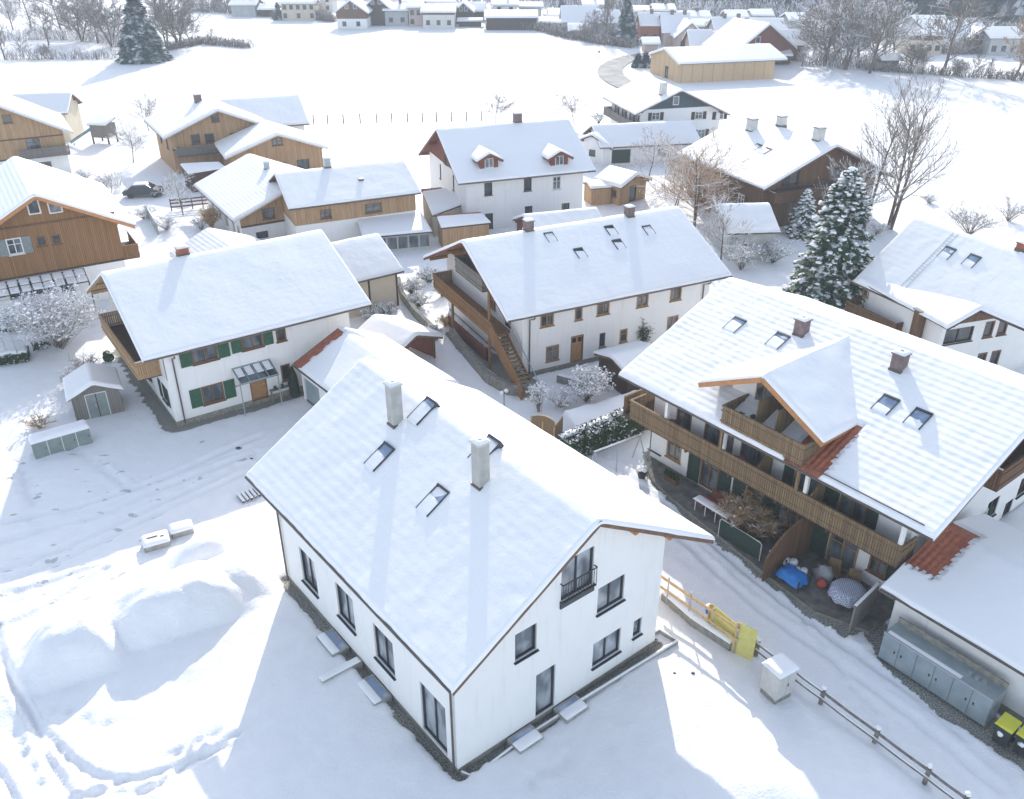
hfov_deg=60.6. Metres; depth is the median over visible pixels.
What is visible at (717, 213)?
bare tree
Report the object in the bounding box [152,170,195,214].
bare tree
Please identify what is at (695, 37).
house
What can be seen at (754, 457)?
window
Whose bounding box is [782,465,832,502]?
window
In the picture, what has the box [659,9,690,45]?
house
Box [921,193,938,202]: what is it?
shrub
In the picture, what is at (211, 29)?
bare tree
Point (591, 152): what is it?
window
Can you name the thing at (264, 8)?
house
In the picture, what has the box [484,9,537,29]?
house
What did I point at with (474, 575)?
white house
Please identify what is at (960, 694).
door
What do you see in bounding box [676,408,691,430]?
window
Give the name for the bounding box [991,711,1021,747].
wheeled bin
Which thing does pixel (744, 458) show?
potted plant
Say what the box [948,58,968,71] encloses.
bare tree
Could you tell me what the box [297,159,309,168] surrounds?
window
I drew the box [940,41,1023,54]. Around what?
undergrowth
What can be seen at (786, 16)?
house
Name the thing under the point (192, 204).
garden fence
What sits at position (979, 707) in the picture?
door
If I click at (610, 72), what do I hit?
road
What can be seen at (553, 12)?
house
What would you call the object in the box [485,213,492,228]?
window
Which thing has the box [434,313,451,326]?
shrub
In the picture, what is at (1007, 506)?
window
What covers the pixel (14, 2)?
bare tree
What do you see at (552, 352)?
window
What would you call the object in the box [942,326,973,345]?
window
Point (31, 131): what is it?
wooden chalet
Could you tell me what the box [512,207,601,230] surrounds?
carport
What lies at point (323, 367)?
garage
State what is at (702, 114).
window
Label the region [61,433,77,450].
door
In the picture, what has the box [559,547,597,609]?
window
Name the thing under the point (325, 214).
window
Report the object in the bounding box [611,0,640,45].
spruce
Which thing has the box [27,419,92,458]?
storage box
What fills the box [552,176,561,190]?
window
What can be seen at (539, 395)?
shrub
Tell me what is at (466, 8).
house
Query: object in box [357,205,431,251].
conservatory
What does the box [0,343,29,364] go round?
hedge
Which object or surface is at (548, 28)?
undergrowth
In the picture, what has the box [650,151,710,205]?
bare tree
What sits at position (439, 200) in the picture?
shed
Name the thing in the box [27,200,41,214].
window
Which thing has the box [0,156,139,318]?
brown chalet
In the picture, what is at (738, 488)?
window
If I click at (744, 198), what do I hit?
window
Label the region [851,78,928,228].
bare tree
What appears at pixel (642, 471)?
planter
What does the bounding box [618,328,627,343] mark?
window
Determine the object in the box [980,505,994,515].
window
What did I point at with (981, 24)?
house
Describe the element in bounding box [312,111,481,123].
wire fence
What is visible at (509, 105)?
bare tree
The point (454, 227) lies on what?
garage
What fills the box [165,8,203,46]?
bare tree
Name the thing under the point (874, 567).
window
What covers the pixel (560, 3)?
conifer
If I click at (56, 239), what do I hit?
window
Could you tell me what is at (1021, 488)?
window
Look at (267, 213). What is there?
window
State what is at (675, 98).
window
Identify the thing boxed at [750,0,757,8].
conifer
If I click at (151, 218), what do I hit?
garden fence
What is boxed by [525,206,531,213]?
window
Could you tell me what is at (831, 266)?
spruce
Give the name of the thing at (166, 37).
bare tree
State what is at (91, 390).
garden shed
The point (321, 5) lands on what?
bare tree
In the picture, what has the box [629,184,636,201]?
door
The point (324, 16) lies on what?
undergrowth
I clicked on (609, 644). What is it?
window
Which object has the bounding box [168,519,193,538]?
slab stack
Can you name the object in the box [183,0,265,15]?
undergrowth
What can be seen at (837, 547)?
door
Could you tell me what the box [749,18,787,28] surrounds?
house
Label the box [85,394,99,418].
door
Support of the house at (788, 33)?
on the ground
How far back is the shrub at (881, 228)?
88.40 m
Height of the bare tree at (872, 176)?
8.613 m
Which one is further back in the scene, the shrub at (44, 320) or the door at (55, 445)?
the shrub at (44, 320)
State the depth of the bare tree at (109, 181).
97.22 m
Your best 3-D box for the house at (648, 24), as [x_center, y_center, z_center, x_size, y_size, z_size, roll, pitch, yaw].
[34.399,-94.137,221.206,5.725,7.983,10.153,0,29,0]
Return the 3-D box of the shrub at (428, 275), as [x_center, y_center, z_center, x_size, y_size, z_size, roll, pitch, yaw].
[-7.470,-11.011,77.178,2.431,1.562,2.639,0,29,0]
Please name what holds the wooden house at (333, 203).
on the ground
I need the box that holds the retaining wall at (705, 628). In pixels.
[661,591,731,650]
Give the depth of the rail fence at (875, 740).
34.03 m
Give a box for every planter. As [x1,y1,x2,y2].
[637,465,647,478]
[783,557,797,566]
[796,566,807,573]
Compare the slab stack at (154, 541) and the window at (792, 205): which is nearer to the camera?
the slab stack at (154, 541)
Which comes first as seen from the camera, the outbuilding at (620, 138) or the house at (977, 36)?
the outbuilding at (620, 138)
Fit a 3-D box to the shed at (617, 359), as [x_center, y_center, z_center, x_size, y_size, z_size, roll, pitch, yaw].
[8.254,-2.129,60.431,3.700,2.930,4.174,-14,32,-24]
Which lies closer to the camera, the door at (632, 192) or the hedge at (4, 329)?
the hedge at (4, 329)
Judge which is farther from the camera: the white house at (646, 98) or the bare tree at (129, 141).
the white house at (646, 98)
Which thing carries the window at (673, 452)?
in the chalet at (902, 447)
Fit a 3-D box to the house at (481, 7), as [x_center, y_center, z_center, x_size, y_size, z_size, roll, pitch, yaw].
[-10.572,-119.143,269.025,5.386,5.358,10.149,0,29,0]
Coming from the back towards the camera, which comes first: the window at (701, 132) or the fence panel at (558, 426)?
the window at (701, 132)
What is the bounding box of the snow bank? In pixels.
[563,390,636,430]
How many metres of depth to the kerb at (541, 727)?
34.87 m
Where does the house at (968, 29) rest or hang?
on the ground
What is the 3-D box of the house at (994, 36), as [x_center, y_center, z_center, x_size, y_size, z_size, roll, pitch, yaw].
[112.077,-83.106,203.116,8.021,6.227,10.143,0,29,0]
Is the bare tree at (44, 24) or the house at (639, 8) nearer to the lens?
the bare tree at (44, 24)
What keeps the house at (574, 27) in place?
on the ground
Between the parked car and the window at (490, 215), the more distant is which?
the parked car
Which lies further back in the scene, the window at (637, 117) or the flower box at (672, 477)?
the window at (637, 117)
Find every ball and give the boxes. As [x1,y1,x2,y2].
[102,350,113,361]
[816,578,826,588]
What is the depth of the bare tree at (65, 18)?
218.25 m
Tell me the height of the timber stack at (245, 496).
0.218 m
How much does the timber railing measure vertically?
1.750 m
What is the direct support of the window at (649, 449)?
in the chalet at (902, 447)
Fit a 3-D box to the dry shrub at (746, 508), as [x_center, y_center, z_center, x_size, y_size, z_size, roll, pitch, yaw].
[12.833,5.920,46.268,4.363,2.154,4.398,10,31,17]
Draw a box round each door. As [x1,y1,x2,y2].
[32,441,49,458]
[47,437,63,454]
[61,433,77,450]
[76,429,92,445]
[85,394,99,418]
[96,392,109,415]
[249,379,268,401]
[302,376,319,406]
[535,665,553,715]
[570,334,583,362]
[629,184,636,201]
[665,66,668,77]
[809,523,858,572]
[878,633,899,665]
[895,644,917,676]
[912,656,935,688]
[929,667,953,700]
[947,679,972,712]
[966,691,992,725]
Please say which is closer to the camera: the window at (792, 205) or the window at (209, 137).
the window at (792, 205)
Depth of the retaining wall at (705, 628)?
39.75 m
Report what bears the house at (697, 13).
on the ground
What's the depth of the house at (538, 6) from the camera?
266.91 m
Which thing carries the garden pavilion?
on the ground
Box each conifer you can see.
[273,2,281,20]
[556,0,564,7]
[630,53,642,67]
[641,51,650,67]
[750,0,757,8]
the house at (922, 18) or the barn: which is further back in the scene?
the house at (922, 18)
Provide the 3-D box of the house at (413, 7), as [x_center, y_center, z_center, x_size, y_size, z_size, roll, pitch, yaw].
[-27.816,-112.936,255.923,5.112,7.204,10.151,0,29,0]
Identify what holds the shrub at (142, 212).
on the ground
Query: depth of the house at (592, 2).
265.43 m
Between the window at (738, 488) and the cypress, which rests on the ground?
the cypress
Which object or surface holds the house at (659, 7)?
on the ground
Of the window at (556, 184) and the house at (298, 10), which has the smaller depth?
the window at (556, 184)
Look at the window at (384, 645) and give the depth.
35.72 m
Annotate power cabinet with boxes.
[759,652,799,704]
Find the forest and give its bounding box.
[632,0,1023,25]
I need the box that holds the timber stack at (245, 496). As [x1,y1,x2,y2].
[236,487,260,502]
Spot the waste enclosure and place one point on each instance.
(973, 690)
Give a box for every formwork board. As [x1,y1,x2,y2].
[707,603,736,650]
[732,621,757,660]
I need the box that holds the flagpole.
[0,309,21,361]
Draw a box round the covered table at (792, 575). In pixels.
[772,560,811,592]
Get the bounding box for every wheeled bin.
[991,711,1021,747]
[1013,725,1023,757]
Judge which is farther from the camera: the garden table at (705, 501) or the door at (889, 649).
the garden table at (705, 501)
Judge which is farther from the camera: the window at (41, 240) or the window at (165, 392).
the window at (41, 240)
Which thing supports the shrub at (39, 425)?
on the ground
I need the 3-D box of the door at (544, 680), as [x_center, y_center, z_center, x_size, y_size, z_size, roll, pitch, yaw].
[1.248,11.538,34.929,1.000,2.350,0.120,-21,35,-33]
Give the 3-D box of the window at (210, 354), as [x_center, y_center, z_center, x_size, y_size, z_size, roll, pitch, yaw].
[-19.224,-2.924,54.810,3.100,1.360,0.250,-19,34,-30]
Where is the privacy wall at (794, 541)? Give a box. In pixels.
[761,517,813,581]
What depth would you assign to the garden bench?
47.81 m
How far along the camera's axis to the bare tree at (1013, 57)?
169.88 m
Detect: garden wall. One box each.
[397,277,436,328]
[449,328,536,396]
[557,373,606,388]
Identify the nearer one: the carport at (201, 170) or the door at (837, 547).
the door at (837, 547)
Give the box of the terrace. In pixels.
[645,457,894,633]
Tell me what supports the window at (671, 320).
in the white house at (528, 300)
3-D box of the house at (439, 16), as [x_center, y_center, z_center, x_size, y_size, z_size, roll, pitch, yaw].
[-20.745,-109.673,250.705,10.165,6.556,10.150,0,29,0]
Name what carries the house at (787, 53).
on the ground
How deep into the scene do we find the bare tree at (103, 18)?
209.78 m
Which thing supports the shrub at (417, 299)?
on the ground
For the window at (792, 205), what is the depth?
90.92 m
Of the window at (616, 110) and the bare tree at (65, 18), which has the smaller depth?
the window at (616, 110)
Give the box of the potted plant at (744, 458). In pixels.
[734,455,746,462]
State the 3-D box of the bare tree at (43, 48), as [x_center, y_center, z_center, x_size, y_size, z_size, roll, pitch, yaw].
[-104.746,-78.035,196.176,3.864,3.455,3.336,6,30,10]
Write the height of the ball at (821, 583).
0.500 m
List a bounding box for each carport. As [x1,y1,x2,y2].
[180,162,224,192]
[331,233,403,318]
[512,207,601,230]
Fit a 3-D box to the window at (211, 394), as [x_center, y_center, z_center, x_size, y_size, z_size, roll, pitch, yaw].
[-19.189,-0.368,56.290,2.900,1.360,0.200,-19,34,-30]
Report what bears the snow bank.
on the ground
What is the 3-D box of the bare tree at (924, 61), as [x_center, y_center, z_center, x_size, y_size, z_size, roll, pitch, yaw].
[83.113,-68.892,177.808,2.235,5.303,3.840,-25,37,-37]
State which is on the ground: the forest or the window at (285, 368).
the forest
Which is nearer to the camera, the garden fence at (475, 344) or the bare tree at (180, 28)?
the garden fence at (475, 344)
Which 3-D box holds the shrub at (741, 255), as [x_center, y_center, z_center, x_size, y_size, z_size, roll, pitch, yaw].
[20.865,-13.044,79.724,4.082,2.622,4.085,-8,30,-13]
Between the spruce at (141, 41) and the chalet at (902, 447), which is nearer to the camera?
the chalet at (902, 447)
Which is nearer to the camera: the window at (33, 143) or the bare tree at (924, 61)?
the window at (33, 143)
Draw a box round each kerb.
[460,714,558,777]
[580,628,677,702]
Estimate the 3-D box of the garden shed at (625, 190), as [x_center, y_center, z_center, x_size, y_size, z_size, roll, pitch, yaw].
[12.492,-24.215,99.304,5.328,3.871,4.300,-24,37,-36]
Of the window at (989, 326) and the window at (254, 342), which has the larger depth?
the window at (989, 326)
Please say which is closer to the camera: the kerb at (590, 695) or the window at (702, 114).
the kerb at (590, 695)
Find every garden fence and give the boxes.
[145,204,158,234]
[169,195,207,210]
[448,315,487,360]
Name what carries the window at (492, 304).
in the white house at (528, 300)
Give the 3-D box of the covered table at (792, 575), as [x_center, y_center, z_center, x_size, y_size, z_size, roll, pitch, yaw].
[13.578,8.560,42.533,1.052,0.786,1.488,-21,35,-32]
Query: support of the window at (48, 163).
in the wooden chalet at (31, 131)
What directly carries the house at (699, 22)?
on the ground
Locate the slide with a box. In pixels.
[70,128,90,145]
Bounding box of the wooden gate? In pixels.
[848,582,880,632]
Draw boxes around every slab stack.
[141,530,170,552]
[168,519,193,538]
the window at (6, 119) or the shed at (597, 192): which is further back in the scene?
the window at (6, 119)
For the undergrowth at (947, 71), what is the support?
on the ground
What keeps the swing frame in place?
on the ground
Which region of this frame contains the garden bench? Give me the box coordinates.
[708,489,740,516]
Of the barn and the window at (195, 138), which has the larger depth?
the barn
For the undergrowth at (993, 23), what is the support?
on the ground
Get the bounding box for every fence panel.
[530,415,554,436]
[554,416,562,439]
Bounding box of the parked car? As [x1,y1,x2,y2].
[122,181,164,198]
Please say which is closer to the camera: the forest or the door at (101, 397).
the door at (101, 397)
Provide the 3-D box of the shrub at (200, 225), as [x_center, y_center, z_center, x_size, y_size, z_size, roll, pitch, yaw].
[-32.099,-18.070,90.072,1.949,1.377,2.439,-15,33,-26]
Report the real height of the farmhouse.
9.678 m
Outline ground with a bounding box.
[0,0,1023,798]
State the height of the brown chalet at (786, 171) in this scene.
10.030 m
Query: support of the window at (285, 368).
in the farmhouse
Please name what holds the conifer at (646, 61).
on the ground
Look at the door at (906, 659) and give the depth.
37.25 m
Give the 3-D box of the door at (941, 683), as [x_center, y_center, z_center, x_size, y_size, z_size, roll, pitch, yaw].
[17.702,11.723,36.152,0.057,1.320,0.747,-20,35,-32]
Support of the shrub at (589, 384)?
on the ground
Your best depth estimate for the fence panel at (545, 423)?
53.15 m
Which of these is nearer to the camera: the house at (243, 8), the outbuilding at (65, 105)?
the outbuilding at (65, 105)
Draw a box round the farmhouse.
[86,229,371,426]
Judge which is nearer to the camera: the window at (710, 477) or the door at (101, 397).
the window at (710, 477)
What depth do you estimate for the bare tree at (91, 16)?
216.92 m
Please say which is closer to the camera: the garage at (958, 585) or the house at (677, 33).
the garage at (958, 585)
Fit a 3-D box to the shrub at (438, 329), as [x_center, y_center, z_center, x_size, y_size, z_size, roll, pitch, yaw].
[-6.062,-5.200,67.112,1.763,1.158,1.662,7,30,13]
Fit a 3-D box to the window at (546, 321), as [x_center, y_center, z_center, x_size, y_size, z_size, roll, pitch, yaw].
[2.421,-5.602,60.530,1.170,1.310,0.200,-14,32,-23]
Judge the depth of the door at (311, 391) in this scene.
57.40 m
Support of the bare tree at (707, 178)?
on the ground
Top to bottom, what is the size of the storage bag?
1.071 m
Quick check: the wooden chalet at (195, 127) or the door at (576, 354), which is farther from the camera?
the wooden chalet at (195, 127)
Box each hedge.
[0,315,37,332]
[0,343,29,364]
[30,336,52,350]
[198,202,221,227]
[558,408,644,456]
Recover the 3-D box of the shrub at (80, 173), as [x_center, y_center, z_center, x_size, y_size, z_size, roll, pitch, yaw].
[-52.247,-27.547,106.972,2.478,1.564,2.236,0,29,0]
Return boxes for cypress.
[288,366,299,397]
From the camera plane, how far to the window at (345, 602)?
37.85 m
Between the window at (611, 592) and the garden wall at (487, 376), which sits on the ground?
the garden wall at (487, 376)
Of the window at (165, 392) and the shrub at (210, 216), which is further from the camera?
the shrub at (210, 216)
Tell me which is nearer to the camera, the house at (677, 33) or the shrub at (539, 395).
the shrub at (539, 395)
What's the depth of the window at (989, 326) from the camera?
60.02 m
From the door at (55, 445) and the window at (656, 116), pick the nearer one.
the door at (55, 445)
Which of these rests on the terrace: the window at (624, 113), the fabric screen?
the fabric screen
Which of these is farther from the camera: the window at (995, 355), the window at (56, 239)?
the window at (56, 239)
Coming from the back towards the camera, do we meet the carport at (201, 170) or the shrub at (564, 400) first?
the carport at (201, 170)
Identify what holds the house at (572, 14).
on the ground
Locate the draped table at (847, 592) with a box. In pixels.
[827,578,866,607]
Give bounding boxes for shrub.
[0,275,112,349]
[18,411,58,428]
[56,350,100,377]
[58,370,71,381]
[74,166,93,178]
[92,175,113,186]
[127,202,154,218]
[150,215,179,229]
[189,216,207,229]
[358,306,385,318]
[371,301,399,314]
[398,276,426,293]
[407,291,431,306]
[414,263,438,282]
[426,323,444,332]
[430,281,443,296]
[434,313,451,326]
[525,381,553,412]
[547,386,578,407]
[561,362,615,403]
[589,111,605,123]
[713,488,791,538]
[723,239,769,269]
[754,236,797,262]
[869,222,891,234]
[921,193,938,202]
[940,199,1005,234]
[995,194,1023,220]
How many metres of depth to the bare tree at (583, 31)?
221.21 m
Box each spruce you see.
[115,0,173,64]
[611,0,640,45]
[781,189,820,241]
[782,166,875,310]
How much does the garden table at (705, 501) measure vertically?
0.846 m
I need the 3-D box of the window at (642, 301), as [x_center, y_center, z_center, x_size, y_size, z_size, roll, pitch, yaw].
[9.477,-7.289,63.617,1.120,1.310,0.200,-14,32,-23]
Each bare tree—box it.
[0,0,18,29]
[0,24,8,59]
[5,0,46,26]
[10,36,31,58]
[20,6,57,44]
[25,0,80,36]
[34,44,53,56]
[46,0,109,41]
[75,0,124,46]
[80,0,103,43]
[95,172,125,195]
[105,114,147,162]
[129,93,158,130]
[143,0,210,44]
[145,0,183,43]
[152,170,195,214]
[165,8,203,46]
[176,0,197,9]
[205,28,214,37]
[314,0,329,11]
[475,93,516,122]
[541,90,593,122]
[574,21,596,40]
[584,10,605,29]
[597,0,616,33]
[604,22,615,37]
[629,124,678,175]
[629,127,754,227]
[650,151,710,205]
[687,185,756,260]
[781,0,886,65]
[796,45,808,65]
[797,0,840,52]
[809,153,903,207]
[819,0,904,67]
[833,0,882,69]
[848,64,966,229]
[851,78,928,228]
[852,0,922,73]
[863,0,927,50]
[874,1,922,51]
[898,41,932,71]
[905,0,1013,74]
[915,46,933,67]
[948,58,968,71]
[963,14,981,25]
[965,52,990,76]
[986,58,995,76]
[1000,31,1023,79]
[1003,12,1023,80]
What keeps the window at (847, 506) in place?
in the chalet at (902, 447)
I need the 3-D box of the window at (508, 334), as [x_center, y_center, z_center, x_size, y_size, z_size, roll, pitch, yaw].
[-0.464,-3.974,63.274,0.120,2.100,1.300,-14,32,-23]
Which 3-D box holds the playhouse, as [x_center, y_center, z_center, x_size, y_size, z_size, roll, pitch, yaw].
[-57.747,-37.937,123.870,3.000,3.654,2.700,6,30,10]
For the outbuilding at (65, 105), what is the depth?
124.67 m
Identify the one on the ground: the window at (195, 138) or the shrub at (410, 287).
the shrub at (410, 287)
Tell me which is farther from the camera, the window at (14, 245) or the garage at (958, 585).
the window at (14, 245)
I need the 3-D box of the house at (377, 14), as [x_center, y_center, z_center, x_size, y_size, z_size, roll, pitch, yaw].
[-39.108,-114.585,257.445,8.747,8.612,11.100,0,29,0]
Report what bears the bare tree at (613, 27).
on the ground
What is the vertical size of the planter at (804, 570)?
0.874 m
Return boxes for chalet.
[0,91,72,172]
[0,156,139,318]
[144,93,327,173]
[618,277,1023,600]
[677,114,895,226]
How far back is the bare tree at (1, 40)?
193.46 m
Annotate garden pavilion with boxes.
[357,314,443,357]
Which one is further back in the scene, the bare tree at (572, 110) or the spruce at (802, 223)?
the bare tree at (572, 110)
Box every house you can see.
[194,154,303,239]
[228,0,263,16]
[244,358,714,774]
[257,3,280,16]
[268,156,420,241]
[278,0,319,19]
[318,0,337,11]
[333,0,372,28]
[366,0,392,25]
[382,0,408,25]
[402,0,455,3]
[406,0,425,25]
[418,111,595,228]
[420,3,457,28]
[423,204,731,399]
[456,0,475,23]
[457,17,483,26]
[470,2,486,18]
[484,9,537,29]
[491,0,518,9]
[517,2,543,15]
[536,16,560,28]
[547,8,560,25]
[559,5,598,33]
[566,23,590,37]
[580,0,604,9]
[595,10,619,35]
[603,75,730,138]
[632,5,649,22]
[635,9,660,43]
[639,37,660,52]
[649,0,676,11]
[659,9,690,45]
[670,17,698,46]
[677,7,711,17]
[682,29,712,46]
[691,18,709,28]
[701,17,797,64]
[706,13,744,30]
[720,10,749,18]
[747,9,774,18]
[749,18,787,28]
[777,49,792,64]
[778,29,807,60]
[780,12,815,30]
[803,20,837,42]
[845,216,1023,369]
[872,52,903,69]
[895,25,947,54]
[904,15,949,24]
[942,23,971,52]
[951,18,984,26]
[965,25,984,53]
[981,26,1023,55]
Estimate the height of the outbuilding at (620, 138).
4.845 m
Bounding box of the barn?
[648,43,787,82]
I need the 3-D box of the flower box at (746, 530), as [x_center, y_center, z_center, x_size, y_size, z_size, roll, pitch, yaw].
[12.370,6.707,45.851,0.512,0.690,1.584,-21,35,-32]
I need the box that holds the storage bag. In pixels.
[812,564,834,583]
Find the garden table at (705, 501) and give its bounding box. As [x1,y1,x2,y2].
[693,494,733,522]
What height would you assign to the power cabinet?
2.058 m
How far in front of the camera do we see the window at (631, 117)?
123.21 m
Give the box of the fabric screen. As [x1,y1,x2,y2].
[718,519,761,560]
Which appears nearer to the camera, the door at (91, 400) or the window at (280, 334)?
the door at (91, 400)
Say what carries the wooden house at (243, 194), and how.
on the ground
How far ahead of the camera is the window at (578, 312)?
61.64 m
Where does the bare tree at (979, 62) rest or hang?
on the ground
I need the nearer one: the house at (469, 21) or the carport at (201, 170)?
the carport at (201, 170)
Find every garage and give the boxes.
[292,327,459,407]
[436,212,490,246]
[880,513,1023,724]
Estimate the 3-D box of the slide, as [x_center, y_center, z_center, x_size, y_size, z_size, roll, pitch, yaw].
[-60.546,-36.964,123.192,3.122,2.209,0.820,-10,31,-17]
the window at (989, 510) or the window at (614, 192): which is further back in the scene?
the window at (614, 192)
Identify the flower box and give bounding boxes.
[663,468,679,485]
[736,518,761,539]
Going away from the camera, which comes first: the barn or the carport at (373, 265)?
the carport at (373, 265)
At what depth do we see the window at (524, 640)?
32.91 m
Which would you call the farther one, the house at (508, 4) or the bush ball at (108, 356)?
the house at (508, 4)
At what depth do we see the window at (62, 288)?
71.99 m
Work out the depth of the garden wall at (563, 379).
60.40 m
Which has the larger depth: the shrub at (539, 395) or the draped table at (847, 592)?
the shrub at (539, 395)
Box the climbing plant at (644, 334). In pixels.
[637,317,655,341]
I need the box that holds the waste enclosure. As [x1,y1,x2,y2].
[878,616,1008,726]
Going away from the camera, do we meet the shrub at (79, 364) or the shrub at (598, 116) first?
the shrub at (79, 364)
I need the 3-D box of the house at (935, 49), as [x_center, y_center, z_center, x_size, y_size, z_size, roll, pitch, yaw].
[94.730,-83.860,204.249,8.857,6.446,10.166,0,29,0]
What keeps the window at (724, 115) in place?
in the white house at (646, 98)
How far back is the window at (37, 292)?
70.37 m
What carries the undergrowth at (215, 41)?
on the ground
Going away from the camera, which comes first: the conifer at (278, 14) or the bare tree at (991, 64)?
the bare tree at (991, 64)
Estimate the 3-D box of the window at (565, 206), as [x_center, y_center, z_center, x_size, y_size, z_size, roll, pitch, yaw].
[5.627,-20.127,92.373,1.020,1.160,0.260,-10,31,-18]
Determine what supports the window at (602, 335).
in the white house at (528, 300)
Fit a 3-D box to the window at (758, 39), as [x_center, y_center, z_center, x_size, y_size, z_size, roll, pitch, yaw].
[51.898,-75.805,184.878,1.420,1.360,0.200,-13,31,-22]
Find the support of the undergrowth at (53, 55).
on the ground
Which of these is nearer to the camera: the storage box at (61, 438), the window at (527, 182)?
the storage box at (61, 438)
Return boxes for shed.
[63,363,123,420]
[169,228,260,257]
[421,187,460,236]
[579,132,614,164]
[583,179,612,204]
[593,165,652,205]
[593,341,650,393]
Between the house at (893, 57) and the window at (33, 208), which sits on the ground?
the house at (893, 57)
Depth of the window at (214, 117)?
109.08 m
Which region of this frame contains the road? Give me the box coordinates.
[598,53,642,87]
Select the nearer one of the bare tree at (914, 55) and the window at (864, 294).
the window at (864, 294)
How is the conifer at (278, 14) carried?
on the ground
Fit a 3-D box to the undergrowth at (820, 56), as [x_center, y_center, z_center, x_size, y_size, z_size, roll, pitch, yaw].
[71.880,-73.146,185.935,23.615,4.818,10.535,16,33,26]
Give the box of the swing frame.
[591,434,646,470]
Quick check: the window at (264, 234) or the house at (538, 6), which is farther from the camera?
the house at (538, 6)
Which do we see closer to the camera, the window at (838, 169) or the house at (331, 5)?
the window at (838, 169)
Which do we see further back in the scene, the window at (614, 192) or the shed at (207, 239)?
the window at (614, 192)
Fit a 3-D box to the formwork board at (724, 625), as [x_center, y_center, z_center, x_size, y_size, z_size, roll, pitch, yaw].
[9.362,10.143,38.940,0.170,1.500,1.764,-18,33,-29]
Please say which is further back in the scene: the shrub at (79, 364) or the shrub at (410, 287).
the shrub at (410, 287)
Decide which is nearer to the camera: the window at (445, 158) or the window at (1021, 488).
the window at (1021, 488)
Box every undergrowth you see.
[0,47,120,60]
[1,25,121,47]
[163,34,256,50]
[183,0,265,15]
[270,7,336,21]
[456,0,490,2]
[483,21,538,29]
[520,0,651,11]
[532,19,637,47]
[652,0,832,17]
[797,45,910,69]
[859,58,1023,80]
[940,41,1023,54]
[949,15,1023,42]
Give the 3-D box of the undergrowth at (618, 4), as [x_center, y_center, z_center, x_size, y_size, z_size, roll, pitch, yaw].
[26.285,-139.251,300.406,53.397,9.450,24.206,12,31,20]
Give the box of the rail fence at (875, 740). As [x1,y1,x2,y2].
[753,637,971,798]
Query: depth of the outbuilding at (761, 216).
82.03 m
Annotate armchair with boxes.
[827,557,841,579]
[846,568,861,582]
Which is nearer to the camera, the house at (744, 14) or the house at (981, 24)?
the house at (981, 24)
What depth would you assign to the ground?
43.07 m
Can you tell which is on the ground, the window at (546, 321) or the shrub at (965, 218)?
the shrub at (965, 218)
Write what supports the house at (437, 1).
on the ground
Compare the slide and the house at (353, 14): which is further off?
the house at (353, 14)
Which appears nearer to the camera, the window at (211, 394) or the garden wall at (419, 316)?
the window at (211, 394)
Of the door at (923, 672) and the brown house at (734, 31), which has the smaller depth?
the door at (923, 672)
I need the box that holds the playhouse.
[86,116,117,144]
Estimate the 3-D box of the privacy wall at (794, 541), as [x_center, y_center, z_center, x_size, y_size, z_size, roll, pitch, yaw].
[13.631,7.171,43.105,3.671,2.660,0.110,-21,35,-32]
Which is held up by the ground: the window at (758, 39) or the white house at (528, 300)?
the white house at (528, 300)
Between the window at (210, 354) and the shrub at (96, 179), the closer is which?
the window at (210, 354)
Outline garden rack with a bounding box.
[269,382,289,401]
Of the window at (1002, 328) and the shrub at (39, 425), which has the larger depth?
the window at (1002, 328)
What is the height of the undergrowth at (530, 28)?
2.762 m
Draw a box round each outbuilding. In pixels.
[9,92,83,141]
[582,120,699,165]
[705,202,780,260]
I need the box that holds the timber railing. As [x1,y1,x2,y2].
[660,575,739,653]
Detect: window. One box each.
[0,236,33,256]
[1,114,13,123]
[7,281,44,299]
[25,138,41,149]
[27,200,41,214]
[35,235,47,247]
[39,161,51,166]
[47,196,62,213]
[50,234,62,245]
[61,279,74,292]
[157,377,170,407]
[179,343,230,367]
[189,379,236,408]
[190,134,200,144]
[204,133,214,143]
[210,113,219,122]
[231,332,273,353]
[256,231,267,238]
[261,207,276,220]
[271,138,283,146]
[275,328,287,343]
[280,363,289,382]
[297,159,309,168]
[300,548,319,598]
[320,209,332,219]
[336,584,356,635]
[365,202,382,213]
[373,624,395,680]
[421,683,446,751]
[443,153,446,165]
[484,182,492,196]
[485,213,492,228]
[490,295,495,311]
[501,334,508,357]
[514,623,538,665]
[523,178,531,191]
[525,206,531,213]
[539,314,554,328]
[545,344,559,363]
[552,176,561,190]
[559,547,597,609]
[562,203,568,209]
[574,308,582,321]
[589,149,595,156]
[591,628,621,671]
[596,302,609,316]
[596,574,625,617]
[599,333,605,348]
[611,189,616,197]
[614,105,618,113]
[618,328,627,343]
[622,109,626,117]
[629,113,633,121]
[631,618,642,640]
[634,115,639,121]
[636,294,648,308]
[647,431,660,456]
[648,112,663,120]
[664,440,681,464]
[666,315,678,330]
[669,288,681,302]
[673,96,679,104]
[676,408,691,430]
[686,453,731,495]
[691,111,706,119]
[696,129,708,138]
[703,423,733,452]
[712,111,727,119]
[731,478,780,525]
[734,192,746,202]
[740,442,764,466]
[755,36,760,43]
[762,495,802,533]
[780,170,799,187]
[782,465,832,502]
[786,202,798,217]
[826,488,878,530]
[828,165,842,179]
[861,288,869,298]
[865,555,899,580]
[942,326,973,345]
[977,352,987,360]
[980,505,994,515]
[981,320,995,338]
[987,496,998,516]
[989,350,1001,364]
[995,321,1007,336]
[1000,499,1012,519]
[1015,478,1023,499]
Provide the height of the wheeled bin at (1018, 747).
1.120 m
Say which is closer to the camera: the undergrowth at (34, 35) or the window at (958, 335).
the window at (958, 335)

